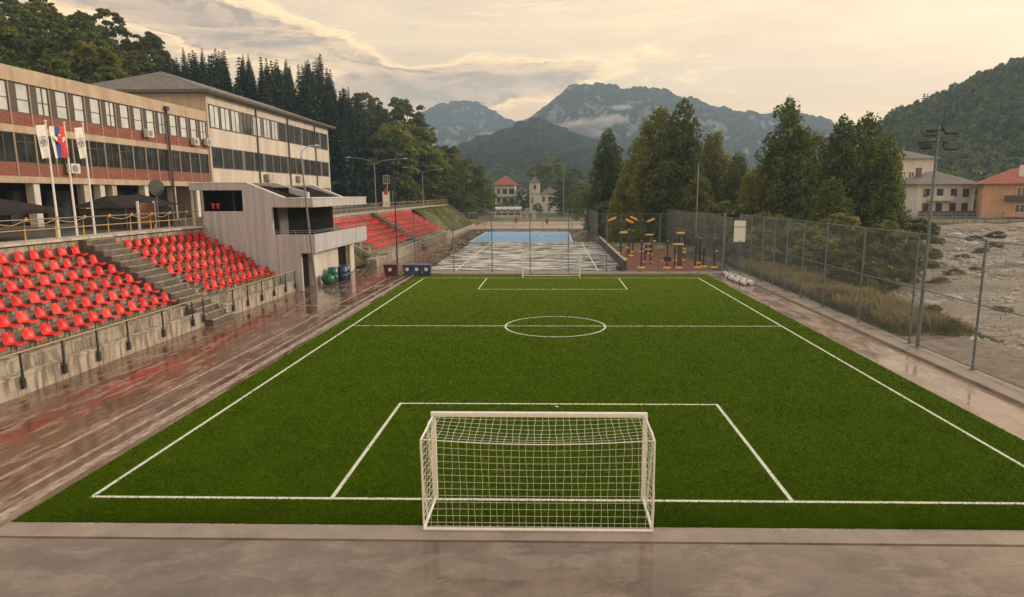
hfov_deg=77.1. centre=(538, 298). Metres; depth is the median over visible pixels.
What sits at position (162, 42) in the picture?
hillside tree
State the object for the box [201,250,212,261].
stadium seat
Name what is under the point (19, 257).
stadium seat
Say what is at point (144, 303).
stadium seat
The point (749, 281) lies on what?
tarpaulin roll
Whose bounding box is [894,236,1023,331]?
bank weeds
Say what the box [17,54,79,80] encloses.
hillside tree
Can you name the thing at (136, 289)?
stadium seat
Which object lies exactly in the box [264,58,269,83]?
spruce tree
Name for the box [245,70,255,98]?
spruce tree
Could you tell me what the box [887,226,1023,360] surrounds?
river stones
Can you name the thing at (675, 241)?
push machine
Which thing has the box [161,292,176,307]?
stadium seat
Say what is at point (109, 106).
window
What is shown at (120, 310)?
stadium seat
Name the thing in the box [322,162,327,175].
window
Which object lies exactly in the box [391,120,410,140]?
hillside tree
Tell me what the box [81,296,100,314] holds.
stadium seat
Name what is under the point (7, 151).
window
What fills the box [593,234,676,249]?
grass verge
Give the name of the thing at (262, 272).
stadium seat
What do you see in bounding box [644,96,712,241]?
lime tree
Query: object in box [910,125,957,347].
floodlight mast
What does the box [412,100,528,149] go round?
mountain
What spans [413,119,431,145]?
hillside tree
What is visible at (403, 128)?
hillside tree
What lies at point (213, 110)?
window
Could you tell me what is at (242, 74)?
spruce tree
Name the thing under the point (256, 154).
window
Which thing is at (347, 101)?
spruce tree
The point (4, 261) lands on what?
stadium seat
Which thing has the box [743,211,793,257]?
river shrub
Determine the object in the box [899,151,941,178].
pale house
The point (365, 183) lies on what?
spruce tree
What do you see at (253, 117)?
window
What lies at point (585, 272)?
kerb
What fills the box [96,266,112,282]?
stadium seat
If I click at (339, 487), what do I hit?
pitch marking
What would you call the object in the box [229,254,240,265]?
stadium seat
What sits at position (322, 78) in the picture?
spruce tree
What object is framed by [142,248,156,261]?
stadium seat
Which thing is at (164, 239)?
stadium seat
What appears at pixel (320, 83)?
spruce tree
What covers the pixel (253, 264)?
stadium seat
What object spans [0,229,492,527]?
running track
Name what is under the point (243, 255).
stadium seat
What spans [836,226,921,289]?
river shrub
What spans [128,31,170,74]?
hillside tree
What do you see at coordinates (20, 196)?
shop window
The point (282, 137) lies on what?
window
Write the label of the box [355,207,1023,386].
ground
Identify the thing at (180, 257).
stadium seat
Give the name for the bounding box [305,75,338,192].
spruce tree
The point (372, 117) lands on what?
hillside tree
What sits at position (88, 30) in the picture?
hillside tree
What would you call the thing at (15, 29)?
hillside tree
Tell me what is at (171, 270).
stadium seat
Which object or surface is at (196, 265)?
stadium seat
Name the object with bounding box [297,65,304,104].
spruce tree
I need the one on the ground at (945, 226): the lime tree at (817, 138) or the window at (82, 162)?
the lime tree at (817, 138)
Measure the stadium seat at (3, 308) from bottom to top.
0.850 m
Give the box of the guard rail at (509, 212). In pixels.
[465,212,538,219]
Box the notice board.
[382,188,393,209]
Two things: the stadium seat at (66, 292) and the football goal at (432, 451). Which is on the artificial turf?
the football goal at (432, 451)
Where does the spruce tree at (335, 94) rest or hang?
on the wooded hill at (489, 210)
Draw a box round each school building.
[0,63,211,226]
[91,71,335,215]
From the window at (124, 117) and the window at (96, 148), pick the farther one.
the window at (124, 117)
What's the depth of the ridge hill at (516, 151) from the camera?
718.86 m
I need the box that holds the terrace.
[0,205,432,247]
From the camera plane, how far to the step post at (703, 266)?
63.92 m
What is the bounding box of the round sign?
[148,179,163,227]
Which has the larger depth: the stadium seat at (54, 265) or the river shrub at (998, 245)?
the river shrub at (998, 245)
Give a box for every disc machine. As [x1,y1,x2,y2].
[645,234,655,253]
[673,243,685,268]
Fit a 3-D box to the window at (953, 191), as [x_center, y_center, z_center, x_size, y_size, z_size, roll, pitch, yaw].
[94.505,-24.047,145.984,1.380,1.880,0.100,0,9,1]
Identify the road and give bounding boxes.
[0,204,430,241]
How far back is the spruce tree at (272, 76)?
133.04 m
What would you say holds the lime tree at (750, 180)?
on the ground at (945, 226)
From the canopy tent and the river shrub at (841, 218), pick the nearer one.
the canopy tent
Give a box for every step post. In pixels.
[637,240,644,268]
[663,240,670,268]
[700,247,706,267]
[710,238,717,267]
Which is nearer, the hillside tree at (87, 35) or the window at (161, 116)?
the window at (161, 116)
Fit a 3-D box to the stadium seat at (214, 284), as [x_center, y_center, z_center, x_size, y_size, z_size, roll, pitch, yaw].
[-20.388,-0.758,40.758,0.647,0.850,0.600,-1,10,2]
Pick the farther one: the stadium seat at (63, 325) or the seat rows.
the seat rows
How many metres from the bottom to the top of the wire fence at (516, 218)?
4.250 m
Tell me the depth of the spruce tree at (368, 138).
153.69 m
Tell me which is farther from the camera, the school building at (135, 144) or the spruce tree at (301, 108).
the spruce tree at (301, 108)
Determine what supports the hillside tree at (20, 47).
on the wooded hill at (489, 210)
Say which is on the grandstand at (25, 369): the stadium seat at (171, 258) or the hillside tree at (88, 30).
the stadium seat at (171, 258)
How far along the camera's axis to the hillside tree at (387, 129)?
154.10 m
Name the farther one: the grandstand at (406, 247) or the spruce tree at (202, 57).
the spruce tree at (202, 57)
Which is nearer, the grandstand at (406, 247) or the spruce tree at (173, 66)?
the grandstand at (406, 247)
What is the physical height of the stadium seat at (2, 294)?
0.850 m
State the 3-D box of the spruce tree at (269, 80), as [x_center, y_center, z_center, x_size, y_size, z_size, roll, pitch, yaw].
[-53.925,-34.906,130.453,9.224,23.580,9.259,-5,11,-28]
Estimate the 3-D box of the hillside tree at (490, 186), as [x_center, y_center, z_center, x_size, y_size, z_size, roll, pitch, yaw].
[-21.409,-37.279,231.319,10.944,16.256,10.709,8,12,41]
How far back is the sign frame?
96.52 m
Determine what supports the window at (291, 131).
in the school building at (253, 141)
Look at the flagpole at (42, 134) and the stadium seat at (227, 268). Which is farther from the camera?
the stadium seat at (227, 268)
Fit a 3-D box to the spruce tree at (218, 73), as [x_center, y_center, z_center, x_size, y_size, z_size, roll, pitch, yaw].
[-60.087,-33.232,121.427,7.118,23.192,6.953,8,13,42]
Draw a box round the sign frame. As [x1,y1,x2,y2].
[383,175,389,209]
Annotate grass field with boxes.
[502,218,584,220]
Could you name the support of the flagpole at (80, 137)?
on the terrace kerb at (53, 239)
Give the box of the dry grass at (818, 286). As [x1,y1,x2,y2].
[701,244,974,333]
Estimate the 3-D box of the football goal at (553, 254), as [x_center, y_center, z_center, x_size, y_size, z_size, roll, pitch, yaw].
[1.128,-3.006,56.925,5.130,2.221,1.540,0,9,1]
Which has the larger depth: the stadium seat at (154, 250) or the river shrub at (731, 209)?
the river shrub at (731, 209)
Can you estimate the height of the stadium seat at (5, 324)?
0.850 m
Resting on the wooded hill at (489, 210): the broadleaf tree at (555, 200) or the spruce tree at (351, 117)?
the spruce tree at (351, 117)
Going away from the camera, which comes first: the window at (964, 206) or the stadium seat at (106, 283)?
the stadium seat at (106, 283)
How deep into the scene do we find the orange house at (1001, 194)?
134.38 m
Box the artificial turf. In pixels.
[16,274,1023,530]
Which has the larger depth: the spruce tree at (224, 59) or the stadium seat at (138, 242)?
the spruce tree at (224, 59)
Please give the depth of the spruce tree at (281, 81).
132.14 m
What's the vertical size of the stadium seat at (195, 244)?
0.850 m
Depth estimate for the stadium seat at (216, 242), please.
48.33 m
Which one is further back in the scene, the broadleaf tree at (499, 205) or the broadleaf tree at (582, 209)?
the broadleaf tree at (499, 205)
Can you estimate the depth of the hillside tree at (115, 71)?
101.82 m
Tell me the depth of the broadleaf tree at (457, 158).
195.57 m
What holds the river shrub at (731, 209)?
on the ground at (945, 226)
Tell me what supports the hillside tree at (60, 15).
on the wooded hill at (489, 210)
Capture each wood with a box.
[874,57,1023,210]
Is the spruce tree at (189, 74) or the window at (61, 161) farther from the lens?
the spruce tree at (189, 74)
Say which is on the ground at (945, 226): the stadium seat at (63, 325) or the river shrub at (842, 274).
the river shrub at (842, 274)
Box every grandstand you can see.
[0,229,295,403]
[333,209,450,262]
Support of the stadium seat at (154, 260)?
on the grandstand at (25, 369)
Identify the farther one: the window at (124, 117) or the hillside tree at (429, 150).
the hillside tree at (429, 150)
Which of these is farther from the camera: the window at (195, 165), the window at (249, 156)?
the window at (249, 156)
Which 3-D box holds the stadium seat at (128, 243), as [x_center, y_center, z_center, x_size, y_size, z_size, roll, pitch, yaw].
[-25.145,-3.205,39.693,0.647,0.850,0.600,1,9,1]
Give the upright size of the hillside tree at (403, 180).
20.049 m
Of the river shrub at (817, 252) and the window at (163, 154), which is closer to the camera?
the river shrub at (817, 252)
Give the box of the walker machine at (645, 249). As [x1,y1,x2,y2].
[643,248,651,263]
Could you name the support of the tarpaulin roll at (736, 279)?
on the side path at (999, 411)
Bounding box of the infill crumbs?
[9,522,1023,532]
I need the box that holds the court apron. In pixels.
[490,230,597,241]
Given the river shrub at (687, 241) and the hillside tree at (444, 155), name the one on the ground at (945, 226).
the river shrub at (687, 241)
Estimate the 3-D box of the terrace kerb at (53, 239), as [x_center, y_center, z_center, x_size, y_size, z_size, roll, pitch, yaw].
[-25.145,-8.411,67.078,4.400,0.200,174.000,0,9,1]
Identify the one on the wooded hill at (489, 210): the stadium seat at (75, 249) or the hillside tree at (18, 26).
the hillside tree at (18, 26)
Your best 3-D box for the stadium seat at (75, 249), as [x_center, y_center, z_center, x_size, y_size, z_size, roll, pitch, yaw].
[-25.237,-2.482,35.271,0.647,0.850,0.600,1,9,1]
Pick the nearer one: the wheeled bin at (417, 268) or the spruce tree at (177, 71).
the wheeled bin at (417, 268)
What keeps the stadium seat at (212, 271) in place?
on the grandstand at (25, 369)
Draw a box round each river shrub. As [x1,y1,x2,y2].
[583,201,609,236]
[683,212,730,253]
[689,200,749,245]
[712,213,787,257]
[728,226,780,262]
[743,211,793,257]
[772,222,838,267]
[785,207,810,254]
[785,212,874,269]
[787,235,843,279]
[825,246,892,294]
[828,257,882,292]
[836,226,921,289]
[855,226,934,282]
[869,219,932,259]
[904,218,945,267]
[920,226,945,240]
[923,304,943,315]
[926,277,952,283]
[937,319,964,335]
[941,269,964,275]
[953,254,975,258]
[965,235,985,240]
[968,266,981,269]
[970,247,988,252]
[983,231,1007,237]
[988,242,1003,247]
[992,306,1013,312]
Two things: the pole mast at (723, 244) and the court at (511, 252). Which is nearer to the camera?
the pole mast at (723, 244)
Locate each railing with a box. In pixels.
[0,210,198,241]
[333,199,447,214]
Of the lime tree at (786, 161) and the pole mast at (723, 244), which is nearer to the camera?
the pole mast at (723, 244)
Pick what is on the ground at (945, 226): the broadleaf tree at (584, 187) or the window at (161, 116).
the broadleaf tree at (584, 187)
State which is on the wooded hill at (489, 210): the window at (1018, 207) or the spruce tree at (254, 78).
the spruce tree at (254, 78)
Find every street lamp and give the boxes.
[300,144,319,292]
[345,157,407,210]
[402,167,443,205]
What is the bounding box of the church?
[528,174,558,212]
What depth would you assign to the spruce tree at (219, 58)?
130.89 m
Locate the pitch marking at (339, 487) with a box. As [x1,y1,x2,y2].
[89,278,1023,504]
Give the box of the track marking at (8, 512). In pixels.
[0,275,413,520]
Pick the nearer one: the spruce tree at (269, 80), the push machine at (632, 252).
the push machine at (632, 252)
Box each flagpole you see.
[36,120,60,237]
[49,122,78,235]
[74,123,95,233]
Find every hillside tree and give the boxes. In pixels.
[0,0,20,38]
[0,8,19,59]
[0,11,28,58]
[0,16,25,58]
[0,21,27,67]
[0,24,19,67]
[0,55,19,66]
[5,5,42,39]
[12,11,69,74]
[14,0,51,49]
[17,49,56,73]
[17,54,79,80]
[23,0,68,30]
[24,22,103,81]
[36,47,63,69]
[45,40,131,81]
[48,14,105,65]
[68,10,108,36]
[70,31,122,75]
[70,63,101,81]
[75,37,131,73]
[80,8,138,67]
[82,72,115,83]
[83,28,109,39]
[91,66,128,79]
[97,24,118,49]
[101,26,135,60]
[121,50,156,76]
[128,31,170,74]
[137,31,166,63]
[143,46,173,70]
[348,92,367,123]
[353,92,376,133]
[360,131,417,205]
[364,123,425,204]
[365,105,384,119]
[365,121,395,141]
[366,97,382,116]
[366,115,378,132]
[383,97,413,132]
[387,99,429,145]
[390,125,423,188]
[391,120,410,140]
[401,142,459,199]
[402,143,448,204]
[404,126,444,184]
[409,140,452,205]
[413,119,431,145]
[415,124,438,147]
[418,145,456,206]
[428,129,437,143]
[438,145,462,180]
[444,173,464,213]
[445,158,461,185]
[447,146,465,184]
[461,177,489,211]
[471,174,493,213]
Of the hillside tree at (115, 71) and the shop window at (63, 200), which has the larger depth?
the hillside tree at (115, 71)
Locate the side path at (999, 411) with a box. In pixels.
[709,275,1023,439]
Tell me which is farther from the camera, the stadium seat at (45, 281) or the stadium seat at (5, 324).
the stadium seat at (45, 281)
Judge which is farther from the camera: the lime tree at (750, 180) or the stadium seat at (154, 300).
the lime tree at (750, 180)
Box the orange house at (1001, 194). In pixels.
[974,165,1023,217]
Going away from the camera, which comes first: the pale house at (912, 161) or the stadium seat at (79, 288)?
the stadium seat at (79, 288)
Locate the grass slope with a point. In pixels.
(358, 261)
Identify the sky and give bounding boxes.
[0,0,1023,125]
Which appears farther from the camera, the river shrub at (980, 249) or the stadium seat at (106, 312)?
the river shrub at (980, 249)
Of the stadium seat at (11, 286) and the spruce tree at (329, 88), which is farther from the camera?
the spruce tree at (329, 88)
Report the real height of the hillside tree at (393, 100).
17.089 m
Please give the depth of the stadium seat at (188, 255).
42.94 m
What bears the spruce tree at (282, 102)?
on the wooded hill at (489, 210)
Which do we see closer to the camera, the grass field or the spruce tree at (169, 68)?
the spruce tree at (169, 68)
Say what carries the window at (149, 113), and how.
in the school building at (135, 144)
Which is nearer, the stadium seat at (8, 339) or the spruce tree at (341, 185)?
the stadium seat at (8, 339)
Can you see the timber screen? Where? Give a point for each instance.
(142, 208)
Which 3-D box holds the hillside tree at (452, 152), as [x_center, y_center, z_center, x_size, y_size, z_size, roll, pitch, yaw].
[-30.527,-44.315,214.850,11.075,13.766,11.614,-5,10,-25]
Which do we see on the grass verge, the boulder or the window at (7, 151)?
the boulder
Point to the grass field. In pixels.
(536, 219)
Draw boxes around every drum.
[321,273,334,283]
[328,267,338,281]
[337,266,347,279]
[340,264,349,277]
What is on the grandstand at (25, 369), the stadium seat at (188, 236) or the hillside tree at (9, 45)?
the stadium seat at (188, 236)
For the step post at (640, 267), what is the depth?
63.05 m
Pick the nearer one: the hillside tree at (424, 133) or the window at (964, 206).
the window at (964, 206)
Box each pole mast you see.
[391,169,398,262]
[563,168,563,221]
[694,163,698,255]
[722,213,724,270]
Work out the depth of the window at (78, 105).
54.21 m
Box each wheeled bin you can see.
[383,263,398,275]
[402,263,412,274]
[412,263,421,274]
[421,263,431,274]
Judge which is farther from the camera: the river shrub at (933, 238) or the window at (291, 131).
the river shrub at (933, 238)
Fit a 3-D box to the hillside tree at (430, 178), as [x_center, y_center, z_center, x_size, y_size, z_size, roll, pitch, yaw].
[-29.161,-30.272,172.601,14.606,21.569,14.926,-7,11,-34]
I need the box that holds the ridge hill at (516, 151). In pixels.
[456,117,775,193]
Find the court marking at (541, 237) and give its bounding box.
[456,232,597,269]
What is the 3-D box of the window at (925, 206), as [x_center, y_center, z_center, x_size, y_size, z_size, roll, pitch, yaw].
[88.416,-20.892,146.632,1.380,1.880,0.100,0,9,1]
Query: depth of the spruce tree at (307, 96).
131.76 m
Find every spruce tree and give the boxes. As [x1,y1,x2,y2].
[157,58,162,71]
[160,58,166,72]
[165,54,172,73]
[171,59,175,74]
[174,58,182,76]
[180,47,188,78]
[185,53,196,81]
[189,50,201,80]
[191,55,200,82]
[197,62,204,83]
[200,48,207,78]
[203,65,211,86]
[204,56,222,89]
[208,54,215,84]
[213,59,226,90]
[215,51,222,80]
[216,70,226,91]
[222,51,234,89]
[222,65,229,90]
[224,67,233,92]
[232,56,249,96]
[234,77,245,96]
[241,68,248,96]
[244,61,257,100]
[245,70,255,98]
[251,70,257,93]
[254,77,261,101]
[256,57,265,96]
[260,72,277,107]
[260,80,265,101]
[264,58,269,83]
[264,66,277,104]
[265,75,274,106]
[269,61,279,105]
[273,59,281,96]
[274,89,282,108]
[277,70,287,107]
[279,83,289,110]
[280,72,292,110]
[283,63,287,80]
[284,70,297,114]
[286,68,298,114]
[295,64,300,105]
[296,76,311,118]
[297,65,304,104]
[300,79,338,191]
[303,69,310,96]
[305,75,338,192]
[308,62,323,113]
[308,73,334,171]
[316,69,323,105]
[317,54,326,97]
[318,85,323,114]
[322,81,336,161]
[322,88,340,177]
[323,81,342,172]
[324,74,337,116]
[330,106,342,176]
[332,82,338,108]
[332,120,364,205]
[333,115,366,205]
[336,91,348,136]
[340,89,351,141]
[340,100,351,148]
[344,89,351,122]
[347,87,352,109]
[348,106,367,177]
[348,112,378,202]
[353,93,368,144]
[355,104,372,186]
[360,99,368,134]
[365,115,386,184]
[368,122,382,192]
[372,98,384,145]
[381,137,395,187]
[383,109,389,124]
[389,121,405,173]
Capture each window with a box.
[0,79,8,110]
[0,131,15,161]
[6,191,29,224]
[14,82,30,113]
[15,133,36,163]
[35,86,49,116]
[35,135,55,164]
[44,191,72,222]
[54,90,68,119]
[57,138,73,164]
[72,94,85,122]
[73,139,90,166]
[89,98,100,124]
[89,141,105,167]
[104,101,115,126]
[105,143,119,167]
[105,191,125,194]
[119,104,129,128]
[119,144,133,168]
[133,107,142,130]
[133,146,146,169]
[145,109,154,132]
[146,147,158,170]
[154,192,167,206]
[157,112,166,134]
[158,149,169,170]
[169,114,176,136]
[171,150,180,171]
[180,116,187,137]
[180,151,190,172]
[190,119,196,137]
[190,152,199,172]
[199,120,205,140]
[199,154,208,173]
[208,104,219,128]
[212,147,222,167]
[220,107,229,130]
[223,149,232,168]
[230,110,239,132]
[233,150,242,169]
[242,113,251,134]
[245,152,254,170]
[252,116,260,136]
[255,153,263,170]
[263,118,270,138]
[265,154,272,171]
[271,120,278,139]
[273,155,280,172]
[278,122,285,141]
[281,156,287,172]
[287,125,293,142]
[289,158,295,173]
[294,126,300,144]
[296,159,301,173]
[302,129,307,145]
[304,160,309,174]
[308,130,313,146]
[310,160,315,174]
[314,132,319,145]
[316,161,320,175]
[320,133,325,149]
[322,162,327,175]
[922,203,928,210]
[923,189,929,196]
[935,203,941,210]
[937,189,943,195]
[949,203,955,210]
[950,189,956,196]
[961,203,967,210]
[962,189,968,196]
[1014,204,1023,211]
[1016,187,1023,194]
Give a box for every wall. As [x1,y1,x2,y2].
[354,245,386,269]
[451,223,475,235]
[598,236,626,269]
[906,214,1023,222]
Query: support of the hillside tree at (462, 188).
on the wooded hill at (489, 210)
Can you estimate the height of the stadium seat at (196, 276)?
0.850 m
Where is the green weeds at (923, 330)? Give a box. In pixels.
[701,252,1003,344]
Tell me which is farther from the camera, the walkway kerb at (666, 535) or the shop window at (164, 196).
the shop window at (164, 196)
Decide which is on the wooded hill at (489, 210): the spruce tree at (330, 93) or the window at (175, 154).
the spruce tree at (330, 93)
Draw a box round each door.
[302,253,309,287]
[338,246,345,265]
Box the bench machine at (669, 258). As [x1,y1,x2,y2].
[661,256,670,261]
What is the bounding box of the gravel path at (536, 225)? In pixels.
[469,221,585,228]
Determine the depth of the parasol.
36.23 m
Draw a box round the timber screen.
[136,201,156,229]
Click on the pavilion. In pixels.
(263, 225)
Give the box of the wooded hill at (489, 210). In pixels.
[9,57,495,216]
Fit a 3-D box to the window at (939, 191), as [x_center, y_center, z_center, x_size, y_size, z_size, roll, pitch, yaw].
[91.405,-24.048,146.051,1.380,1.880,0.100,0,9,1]
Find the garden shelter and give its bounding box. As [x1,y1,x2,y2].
[494,207,521,217]
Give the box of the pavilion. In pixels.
[187,182,366,290]
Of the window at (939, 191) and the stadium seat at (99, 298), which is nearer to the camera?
the stadium seat at (99, 298)
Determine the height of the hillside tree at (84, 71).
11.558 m
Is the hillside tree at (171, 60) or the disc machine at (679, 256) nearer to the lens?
the disc machine at (679, 256)
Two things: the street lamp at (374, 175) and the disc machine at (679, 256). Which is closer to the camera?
the disc machine at (679, 256)
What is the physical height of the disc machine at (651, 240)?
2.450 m
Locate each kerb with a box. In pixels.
[0,204,449,247]
[0,522,1023,545]
[422,271,722,274]
[727,271,1023,406]
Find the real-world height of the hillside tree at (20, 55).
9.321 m
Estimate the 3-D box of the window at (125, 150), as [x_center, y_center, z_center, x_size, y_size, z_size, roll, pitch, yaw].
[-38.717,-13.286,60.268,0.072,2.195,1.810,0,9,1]
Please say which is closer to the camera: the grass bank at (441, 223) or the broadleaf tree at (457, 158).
the grass bank at (441, 223)
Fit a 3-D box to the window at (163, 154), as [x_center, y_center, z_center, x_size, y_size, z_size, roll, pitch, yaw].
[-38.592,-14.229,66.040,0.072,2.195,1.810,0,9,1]
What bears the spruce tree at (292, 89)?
on the wooded hill at (489, 210)
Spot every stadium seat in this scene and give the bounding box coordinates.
[0,253,17,270]
[0,289,10,301]
[0,298,15,317]
[0,314,21,334]
[1,266,22,281]
[1,332,26,353]
[5,280,27,296]
[11,295,33,313]
[14,251,33,264]
[16,310,38,329]
[18,264,38,281]
[21,327,45,347]
[22,278,43,291]
[29,250,48,262]
[29,291,49,306]
[34,262,53,274]
[34,306,56,322]
[39,275,59,288]
[40,322,62,342]
[43,248,61,259]
[44,289,65,303]
[49,260,67,272]
[51,303,71,318]
[54,273,73,285]
[57,247,75,258]
[57,318,78,337]
[60,286,80,300]
[63,258,80,270]
[67,299,86,314]
[68,270,86,283]
[71,245,87,256]
[73,314,93,332]
[74,283,93,297]
[77,256,93,268]
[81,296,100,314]
[82,268,99,281]
[88,280,106,297]
[88,311,107,328]
[89,255,105,270]
[95,293,113,307]
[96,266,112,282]
[101,278,118,294]
[101,307,120,324]
[108,264,124,277]
[108,290,126,307]
[114,276,130,288]
[115,304,133,320]
[120,288,137,304]
[125,240,139,248]
[125,274,141,289]
[128,300,145,316]
[132,249,146,257]
[132,285,148,301]
[135,239,148,251]
[140,297,156,313]
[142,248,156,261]
[144,238,157,250]
[144,283,159,298]
[150,258,164,267]
[150,295,166,310]
[151,247,164,260]
[153,237,166,249]
[160,246,173,258]
[160,256,173,269]
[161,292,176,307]
[162,236,174,248]
[167,266,181,277]
[169,244,182,257]
[169,255,181,267]
[170,235,182,246]
[176,264,189,277]
[177,243,189,255]
[177,253,190,266]
[178,234,189,245]
[185,242,197,254]
[185,252,197,264]
[185,263,198,275]
[186,233,197,244]
[186,274,199,287]
[193,232,204,243]
[193,241,204,253]
[193,251,205,262]
[194,261,206,273]
[194,272,206,285]
[200,232,210,242]
[200,240,211,251]
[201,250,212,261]
[201,259,213,271]
[203,270,214,283]
[204,282,216,295]
[207,239,217,250]
[208,248,219,260]
[209,258,220,270]
[210,268,222,281]
[211,280,224,293]
[214,238,224,249]
[215,247,226,258]
[216,257,227,268]
[217,267,229,279]
[219,278,231,290]
[221,246,232,257]
[223,255,233,266]
[225,265,236,277]
[226,276,238,288]
[228,245,238,256]
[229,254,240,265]
[231,264,242,275]
[234,274,245,286]
[236,253,246,263]
[238,262,248,272]
[241,252,251,260]
[241,272,251,284]
[244,261,254,272]
[247,271,257,282]
[250,260,260,269]
[253,269,263,280]
[259,268,269,278]
[265,266,275,276]
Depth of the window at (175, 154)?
68.16 m
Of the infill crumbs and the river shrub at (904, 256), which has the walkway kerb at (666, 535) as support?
the infill crumbs
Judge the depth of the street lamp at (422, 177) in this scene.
131.22 m
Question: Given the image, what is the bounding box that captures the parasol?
[0,199,61,214]
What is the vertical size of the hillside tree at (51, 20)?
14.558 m
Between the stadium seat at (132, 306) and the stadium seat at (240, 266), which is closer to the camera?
the stadium seat at (132, 306)
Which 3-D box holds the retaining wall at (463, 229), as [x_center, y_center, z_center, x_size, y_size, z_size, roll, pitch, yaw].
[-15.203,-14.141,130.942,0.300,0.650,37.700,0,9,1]
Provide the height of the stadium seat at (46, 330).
0.850 m
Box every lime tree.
[582,127,623,234]
[601,171,647,241]
[614,137,644,193]
[626,105,682,239]
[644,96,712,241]
[672,174,718,243]
[697,130,736,204]
[714,151,752,244]
[729,165,779,230]
[743,94,822,236]
[793,129,828,190]
[802,113,874,231]
[806,175,856,249]
[843,110,898,199]
[856,129,911,258]
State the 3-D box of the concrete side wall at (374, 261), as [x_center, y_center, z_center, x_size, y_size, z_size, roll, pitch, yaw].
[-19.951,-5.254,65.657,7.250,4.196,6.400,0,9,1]
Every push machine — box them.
[628,229,634,255]
[673,232,679,260]
[693,236,701,267]
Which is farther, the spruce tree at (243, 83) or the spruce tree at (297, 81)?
the spruce tree at (297, 81)
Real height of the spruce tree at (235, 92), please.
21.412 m
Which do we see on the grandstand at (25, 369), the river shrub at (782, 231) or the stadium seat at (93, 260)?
the stadium seat at (93, 260)
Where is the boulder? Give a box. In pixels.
[656,245,664,249]
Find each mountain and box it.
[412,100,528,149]
[527,82,875,168]
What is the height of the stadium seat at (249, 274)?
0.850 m
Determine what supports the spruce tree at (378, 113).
on the wooded hill at (489, 210)
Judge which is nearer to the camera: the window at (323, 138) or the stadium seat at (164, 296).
the stadium seat at (164, 296)
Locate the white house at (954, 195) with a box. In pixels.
[899,168,976,215]
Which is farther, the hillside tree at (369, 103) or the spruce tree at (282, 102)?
the hillside tree at (369, 103)
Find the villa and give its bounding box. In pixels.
[492,175,526,209]
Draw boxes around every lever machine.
[608,217,633,252]
[630,216,654,251]
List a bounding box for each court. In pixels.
[432,242,622,269]
[472,232,570,241]
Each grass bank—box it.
[412,205,472,230]
[469,219,484,224]
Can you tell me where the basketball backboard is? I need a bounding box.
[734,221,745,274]
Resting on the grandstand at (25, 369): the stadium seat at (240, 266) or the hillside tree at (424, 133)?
the stadium seat at (240, 266)
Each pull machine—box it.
[620,228,629,259]
[677,229,686,260]
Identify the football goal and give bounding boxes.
[419,411,655,531]
[522,253,580,277]
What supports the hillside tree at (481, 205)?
on the wooded hill at (489, 210)
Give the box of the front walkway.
[0,537,1023,596]
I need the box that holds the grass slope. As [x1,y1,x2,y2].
[334,230,364,266]
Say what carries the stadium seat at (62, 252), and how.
on the grandstand at (25, 369)
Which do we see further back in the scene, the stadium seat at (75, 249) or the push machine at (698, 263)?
the push machine at (698, 263)
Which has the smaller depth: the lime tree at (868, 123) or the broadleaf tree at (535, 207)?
the lime tree at (868, 123)
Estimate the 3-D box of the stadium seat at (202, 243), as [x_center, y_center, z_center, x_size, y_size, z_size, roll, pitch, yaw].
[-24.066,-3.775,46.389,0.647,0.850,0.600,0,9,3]
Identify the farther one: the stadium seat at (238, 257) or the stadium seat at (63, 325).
the stadium seat at (238, 257)
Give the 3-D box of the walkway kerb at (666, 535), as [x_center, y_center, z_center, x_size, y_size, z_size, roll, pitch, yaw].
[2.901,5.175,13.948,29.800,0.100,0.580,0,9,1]
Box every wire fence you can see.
[413,213,726,271]
[455,209,584,229]
[585,207,597,243]
[663,209,738,270]
[737,214,1023,388]
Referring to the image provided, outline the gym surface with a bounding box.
[616,250,710,269]
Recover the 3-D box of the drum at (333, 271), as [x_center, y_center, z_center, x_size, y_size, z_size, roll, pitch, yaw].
[-17.562,-2.077,54.874,0.890,1.190,0.890,0,9,1]
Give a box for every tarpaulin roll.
[721,270,732,275]
[725,274,746,284]
[733,274,753,284]
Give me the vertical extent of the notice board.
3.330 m
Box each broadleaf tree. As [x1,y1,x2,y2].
[431,155,475,208]
[437,158,497,219]
[494,203,505,211]
[503,198,522,210]
[515,189,529,209]
[525,155,567,200]
[533,203,541,213]
[547,189,575,215]
[553,166,585,210]
[562,191,583,219]
[567,178,592,213]
[576,187,591,217]
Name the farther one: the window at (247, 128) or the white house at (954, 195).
the white house at (954, 195)
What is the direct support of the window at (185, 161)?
in the school building at (135, 144)
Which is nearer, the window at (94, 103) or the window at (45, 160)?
the window at (45, 160)
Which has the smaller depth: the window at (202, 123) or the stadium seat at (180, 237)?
the stadium seat at (180, 237)
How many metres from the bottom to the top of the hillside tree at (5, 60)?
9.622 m
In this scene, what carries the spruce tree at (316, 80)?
on the wooded hill at (489, 210)
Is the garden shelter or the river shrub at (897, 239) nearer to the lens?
the river shrub at (897, 239)
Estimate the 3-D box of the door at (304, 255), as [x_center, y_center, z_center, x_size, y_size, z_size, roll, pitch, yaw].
[-18.801,-2.219,50.773,0.300,2.800,2.500,0,9,1]
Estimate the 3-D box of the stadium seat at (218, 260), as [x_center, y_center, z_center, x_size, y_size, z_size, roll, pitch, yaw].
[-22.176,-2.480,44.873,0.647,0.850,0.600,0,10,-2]
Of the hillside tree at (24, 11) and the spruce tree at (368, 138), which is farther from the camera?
the spruce tree at (368, 138)

